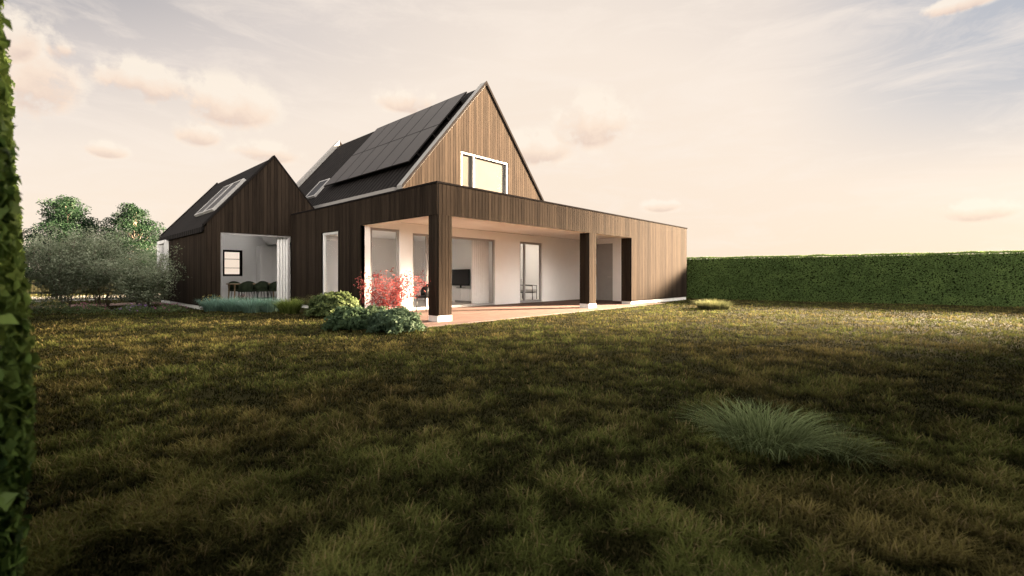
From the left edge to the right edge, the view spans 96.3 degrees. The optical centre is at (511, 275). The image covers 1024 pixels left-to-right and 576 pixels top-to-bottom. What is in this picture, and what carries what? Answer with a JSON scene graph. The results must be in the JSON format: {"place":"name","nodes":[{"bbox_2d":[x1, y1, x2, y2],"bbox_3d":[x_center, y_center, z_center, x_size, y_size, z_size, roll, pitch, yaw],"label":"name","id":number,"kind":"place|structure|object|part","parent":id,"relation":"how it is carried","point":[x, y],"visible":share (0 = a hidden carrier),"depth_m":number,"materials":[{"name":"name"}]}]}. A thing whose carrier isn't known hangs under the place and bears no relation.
{"place":"outdoors","nodes":[
{"label":"outdoors","id":0,"kind":"place"},
{"bbox_2d":[63,301,110,313],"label":"shrub","id":1,"kind":"object","parent":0,"point":[89,308],"visible":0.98,"depth_m":13.10,"materials":[{"name":"green plant"}]},
{"bbox_2d":[32,295,158,301],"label":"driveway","id":2,"kind":"structure","parent":0,"point":[78,298],"depth_m":21.76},
{"bbox_2d":[31,302,166,308],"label":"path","id":3,"kind":"structure","parent":0,"point":[117,304],"depth_m":17.14,"materials":[{"name":"grey concrete"}]},
{"bbox_2d":[0,279,1023,575],"bbox_3d":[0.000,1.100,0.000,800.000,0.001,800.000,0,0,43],"label":"ground","id":4,"kind":"structure","parent":0,"point":[510,387],"depth_m":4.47,"materials":[{"name":"green plant"}]},
{"bbox_2d":[0,0,42,575],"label":"hedge","id":5,"kind":"object","parent":4,"relation":"on","point":[19,361],"visible":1,"depth_m":1.09,"materials":[{"name":"green plant"}]},
{"bbox_2d":[30,298,70,314],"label":"flowering plant","id":6,"kind":"object","parent":4,"relation":"on","point":[49,308],"visible":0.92,"depth_m":12.93,"materials":[{"name":"green plant"}]},
{"bbox_2d":[23,194,106,288],"bbox_3d":[-29.004,-2.112,29.933,6.522,6.427,6.166,0,0,17],"label":"tree","id":7,"kind":"object","parent":4,"relation":"on","point":[66,214],"visible":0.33,"depth_m":29.32,"materials":[{"name":"green plant"}]},
{"bbox_2d":[23,220,129,309],"bbox_3d":[-13.998,-0.295,14.531,2.935,2.800,2.822,0,0,43],"label":"shrub","id":8,"kind":"object","parent":4,"relation":"on","point":[61,283],"visible":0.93,"depth_m":14.27,"materials":[{"name":"green plant"}]},
{"bbox_2d":[25,216,160,307],"bbox_3d":[-13.950,-0.525,15.513,3.300,3.266,3.623,0,0,43],"label":"shrub","id":9,"kind":"object","parent":4,"relation":"on","point":[106,291],"visible":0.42,"depth_m":15.39,"materials":[{"name":"green plant"}]},
{"bbox_2d":[32,283,154,300],"bbox_3d":[-15.171,0.650,22.599,0.085,0.900,14.325,0,0,43],"label":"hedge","id":10,"kind":"object","parent":4,"relation":"on","point":[64,298],"visible":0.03,"depth_m":18.58,"materials":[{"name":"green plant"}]},
{"bbox_2d":[89,202,165,285],"bbox_3d":[-25.295,-1.931,30.838,5.010,6.063,5.174,0,0,-29],"label":"tree","id":11,"kind":"object","parent":4,"relation":"on","point":[133,212],"visible":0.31,"depth_m":30.49,"materials":[{"name":"green plant"}]},
{"bbox_2d":[110,303,154,314],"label":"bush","id":12,"kind":"object","parent":4,"relation":"on","point":[127,308],"visible":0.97,"depth_m":13.04,"materials":[{"name":"green plant"}]},
{"bbox_2d":[80,241,188,308],"bbox_3d":[-12.283,-0.008,15.015,2.632,2.233,2.768,0,0,43],"label":"shrub","id":13,"kind":"object","parent":4,"relation":"on","point":[142,287],"visible":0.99,"depth_m":14.75,"materials":[{"name":"green plant"}]},
{"bbox_2d":[150,303,187,312],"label":"flowering plant","id":14,"kind":"object","parent":4,"relation":"on","point":[172,307],"visible":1,"depth_m":13.52,"materials":[{"name":"green plant"}]},
{"bbox_2d":[199,294,221,309],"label":"flowering plant","id":15,"kind":"object","parent":4,"relation":"on","point":[207,302],"visible":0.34,"depth_m":14.43,"materials":[{"name":"green plant"}]},
{"bbox_2d":[192,296,229,311],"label":"fescue tuft","id":16,"kind":"object","parent":4,"relation":"on","point":[210,305],"visible":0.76,"depth_m":13.97,"materials":[{"name":"green plant"}]},
{"bbox_2d":[214,295,246,311],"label":"fescue tuft","id":17,"kind":"object","parent":4,"relation":"on","point":[228,305],"visible":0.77,"depth_m":13.86,"materials":[{"name":"green plant"}]},
{"bbox_2d":[233,292,252,301],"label":"flowering plant","id":18,"kind":"object","parent":4,"relation":"on","point":[244,297],"visible":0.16,"depth_m":14.78,"materials":[{"name":"green plant"}]},
{"bbox_2d":[235,294,266,312],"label":"fescue tuft","id":19,"kind":"object","parent":4,"relation":"on","point":[249,306],"visible":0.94,"depth_m":13.52,"materials":[{"name":"green plant"}]},
{"bbox_2d":[253,296,286,311],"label":"fescue tuft","id":20,"kind":"object","parent":4,"relation":"on","point":[267,306],"visible":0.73,"depth_m":13.77,"materials":[{"name":"green plant"}]},
{"bbox_2d":[266,297,307,313],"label":"grass tuft","id":21,"kind":"object","parent":4,"relation":"on","point":[290,307],"visible":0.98,"depth_m":13.20,"materials":[{"name":"green plant"}]},
{"bbox_2d":[303,290,359,316],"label":"bush","id":22,"kind":"object","parent":4,"relation":"on","point":[326,304],"visible":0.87,"depth_m":11.97,"materials":[{"name":"green plant"}]},
{"bbox_2d":[321,305,371,330],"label":"bush","id":23,"kind":"object","parent":4,"relation":"on","point":[345,317],"visible":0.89,"depth_m":9.01,"materials":[{"name":"green plant"}]},
{"bbox_2d":[362,304,387,327],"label":"bush","id":24,"kind":"object","parent":4,"relation":"on","point":[373,308],"visible":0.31,"depth_m":9.39,"materials":[{"name":"green plant"}]},
{"bbox_2d":[353,268,428,309],"bbox_3d":[-2.724,0.458,10.448,1.821,1.293,1.593,0,0,43],"label":"shrub","id":25,"kind":"object","parent":4,"relation":"on","point":[396,292],"visible":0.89,"depth_m":10.22,"materials":[{"name":"red leaf"},{"name":"brown bark"}]},
{"bbox_2d":[366,306,426,334],"bbox_3d":[-2.308,0.843,9.097,1.212,0.514,1.218,0,0,43],"label":"bush","id":26,"kind":"object","parent":4,"relation":"on","point":[400,319],"visible":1,"depth_m":8.76,"materials":[{"name":"green plant"}]},
{"bbox_2d":[157,81,687,321],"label":"house","id":27,"kind":"structure","parent":4,"relation":"on","point":[431,192],"depth_m":16.15,"materials":[{"name":"brown wood"}]},
{"bbox_2d":[157,240,168,277],"bbox_3d":[-14.036,-0.650,18.429,1.480,1.500,0.136,0,0,43],"label":"window","id":28,"kind":"structure","parent":27,"relation":"in","point":[166,242],"depth_m":18.23,"materials":[{"name":"white glass"}]},
{"bbox_2d":[223,250,241,275],"bbox_3d":[-12.657,-0.570,20.744,0.070,1.176,0.796,0,0,43],"label":"window","id":29,"kind":"structure","parent":27,"relation":"in","point":[240,251],"depth_m":20.81,"materials":[{"name":"metal"}]},
{"bbox_2d":[229,281,242,298],"bbox_3d":[-11.657,0.651,19.330,0.482,0.841,0.538,0,0,43],"label":"dining chair","id":30,"kind":"object","parent":27,"relation":"on","point":[232,288],"visible":0.27,"depth_m":19.43,"materials":[{"name":"green fabric"}]},
{"bbox_2d":[237,282,252,298],"bbox_3d":[-10.722,0.651,18.455,0.482,0.841,0.538,0,0,43],"label":"dining chair","id":31,"kind":"object","parent":27,"relation":"on","point":[246,287],"visible":0.86,"depth_m":18.29,"materials":[{"name":"green fabric"}]},
{"bbox_2d":[226,283,273,298],"bbox_3d":[-10.814,0.696,19.294,0.900,0.751,1.900,0,0,43],"label":"dining table","id":32,"kind":"object","parent":27,"relation":"on","point":[229,284],"visible":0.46,"depth_m":18.89,"materials":[{"name":"brown wood"}]},
{"bbox_2d":[221,232,289,301],"bbox_3d":[-8.645,-0.169,15.519,0.070,2.458,2.148,0,0,43],"label":"window","id":33,"kind":"structure","parent":27,"relation":"in","point":[288,237],"depth_m":15.88,"materials":[{"name":"white glass"}]},
{"bbox_2d":[253,281,267,300],"bbox_3d":[-10.332,0.651,18.871,0.482,0.841,0.538,0,0,43],"label":"dining chair","id":34,"kind":"object","parent":27,"relation":"on","point":[261,286],"visible":0.93,"depth_m":18.71,"materials":[{"name":"green fabric"}]},
{"bbox_2d":[268,281,276,300],"bbox_3d":[-9.950,0.651,19.280,0.482,0.841,0.538,0,0,43],"label":"dining chair","id":35,"kind":"object","parent":27,"relation":"on","point":[272,286],"visible":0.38,"depth_m":19.05,"materials":[{"name":"green fabric"}]},
{"bbox_2d":[256,246,290,298],"bbox_3d":[-11.166,-0.140,21.697,0.605,2.420,1.530,0,0,43],"label":"door frame","id":36,"kind":"object","parent":27,"relation":"on","point":[266,263],"visible":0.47,"depth_m":21.21,"materials":[{"name":"white paint"}]},
{"bbox_3d":[-11.300,-0.175,21.127,0.022,2.310,0.495,0,0,43],"label":"door","id":37,"kind":"part","parent":36,"relation":"part of","materials":[{"name":"white paint"}]},
{"bbox_3d":[-10.952,-0.175,21.500,0.022,2.310,0.495,0,0,43],"label":"door","id":38,"kind":"part","parent":36,"relation":"part of","materials":[{"name":"white paint"}]},
{"bbox_3d":[-10.603,-0.175,21.872,0.022,2.310,0.495,0,0,43],"label":"door","id":39,"kind":"part","parent":36,"relation":"part of","materials":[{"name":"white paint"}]},
{"bbox_2d":[277,237,287,301],"bbox_3d":[-8.162,-0.220,16.305,0.090,2.560,0.380,0,0,43],"label":"curtain","id":40,"kind":"object","parent":27,"relation":"hanging from","point":[282,267],"visible":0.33,"depth_m":16.33,"materials":[{"name":"white fabric"}]},
{"bbox_2d":[323,231,337,293],"bbox_3d":[-5.621,-0.164,14.345,1.146,2.408,0.070,0,0,43],"label":"window","id":41,"kind":"structure","parent":27,"relation":"in","point":[325,235],"depth_m":14.67,"materials":[{"name":"white glass"}]},
{"bbox_2d":[370,227,398,308],"bbox_3d":[-3.800,-0.190,13.627,0.070,2.416,0.986,0,0,43],"label":"window","id":42,"kind":"structure","parent":27,"relation":"in","point":[377,229],"depth_m":13.77,"materials":[{"name":"white glass"}]},
{"bbox_2d":[413,233,494,309],"bbox_3d":[-1.907,-0.135,15.650,0.070,2.386,3.626,0,0,43],"label":"sliding door","id":43,"kind":"structure","parent":27,"relation":"in","point":[414,234],"depth_m":15.75,"materials":[{"name":"white glass"}]},
{"bbox_2d":[453,288,470,302],"bbox_3d":[-1.711,0.785,18.267,1.500,0.570,0.460,0,0,43],"label":"sideboard","id":44,"kind":"object","parent":27,"relation":"on","point":[462,295],"visible":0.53,"depth_m":18.21,"materials":[{"name":"white paint"}]},
{"bbox_3d":[-2.224,0.743,18.444,0.470,0.455,0.018,0,0,43],"label":"door","id":45,"kind":"part","parent":44,"relation":"part of","materials":[{"name":"white paint"}]},
{"bbox_2d":[452,269,469,287],"bbox_3d":[-2.083,0.119,18.690,1.080,0.758,0.150,0,0,43],"label":"television","id":46,"kind":"object","parent":44,"relation":"on","point":[460,277],"visible":0.97,"depth_m":18.63,"materials":[{"name":"black plastic"}]},
{"bbox_3d":[-1.862,0.743,18.106,0.470,0.455,0.018,0,0,43],"label":"door","id":47,"kind":"part","parent":44,"relation":"part of","materials":[{"name":"white paint"}]},
{"bbox_2d":[471,240,488,303],"bbox_3d":[-1.166,-0.210,16.874,0.090,2.540,0.850,0,0,43],"label":"curtain","id":48,"kind":"object","parent":27,"relation":"hanging from","point":[479,271],"visible":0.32,"depth_m":16.80,"materials":[{"name":"white fabric"}]},
{"bbox_2d":[461,151,507,193],"bbox_3d":[-0.992,-3.610,16.581,0.105,1.316,2.336,0,0,43],"label":"window","id":49,"kind":"structure","parent":27,"relation":"in","point":[480,172],"depth_m":16.60,"materials":[{"name":"yellow glass"}]},
{"bbox_2d":[520,279,536,299],"bbox_3d":[0.665,0.611,20.913,0.792,0.921,0.780,0,0,18],"label":"armchair","id":50,"kind":"object","parent":27,"relation":"on","point":[532,290],"visible":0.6,"depth_m":20.66,"materials":[{"name":"white fabric"}]},
{"bbox_2d":[520,242,540,302],"bbox_3d":[0.720,-0.140,18.458,0.070,2.396,1.376,0,0,43],"label":"glass door","id":51,"kind":"structure","parent":27,"relation":"in","point":[522,301],"depth_m":18.41,"materials":[{"name":"clear glass"}]},
{"bbox_2d":[597,243,612,299],"bbox_3d":[4.060,-0.163,20.016,0.800,2.455,0.060,0,0,43],"label":"door","id":52,"kind":"structure","parent":27,"relation":"in","point":[604,251],"depth_m":19.97,"materials":[{"name":"metal"}]},
{"bbox_2d":[409,299,664,326],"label":"terrace","id":53,"kind":"structure","parent":4,"relation":"on","point":[473,314],"depth_m":14.12,"materials":[{"name":"beige tile"}]},
{"bbox_2d":[412,284,428,311],"bbox_3d":[-2.660,0.651,13.540,0.482,0.841,0.538,0,0,-27],"label":"terrace chair","id":54,"kind":"object","parent":53,"relation":"on","point":[425,294],"visible":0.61,"depth_m":13.44,"materials":[{"name":"white plastic"}]},
{"bbox_2d":[694,297,735,309],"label":"grass tuft","id":55,"kind":"object","parent":4,"relation":"on","point":[710,304],"visible":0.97,"depth_m":14.87,"materials":[{"name":"plant"}]},
{"bbox_2d":[664,396,887,461],"bbox_3d":[1.616,0.947,2.954,1.328,0.306,1.288,0,0,43],"label":"grass tuft","id":56,"kind":"object","parent":4,"relation":"on","point":[766,435],"visible":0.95,"depth_m":2.90,"materials":[{"name":"green plant"}]},
{"bbox_2d":[776,426,913,473],"bbox_3d":[1.940,1.017,2.752,0.800,0.166,0.827,0,0,43],"label":"grass tuft","id":57,"kind":"object","parent":4,"relation":"on","point":[842,457],"visible":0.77,"depth_m":2.71,"materials":[{"name":"green plant"}]},
{"bbox_2d":[686,250,1023,306],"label":"hedge","id":58,"kind":"object","parent":4,"relation":"on","point":[981,278],"visible":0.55,"depth_m":18.35,"materials":[{"name":"green plant"}]},
{"bbox_2d":[0,0,1023,273],"label":"sky","id":59,"kind":"structure","parent":0,"point":[750,127],"materials":[{"name":"beige"}]}
]}

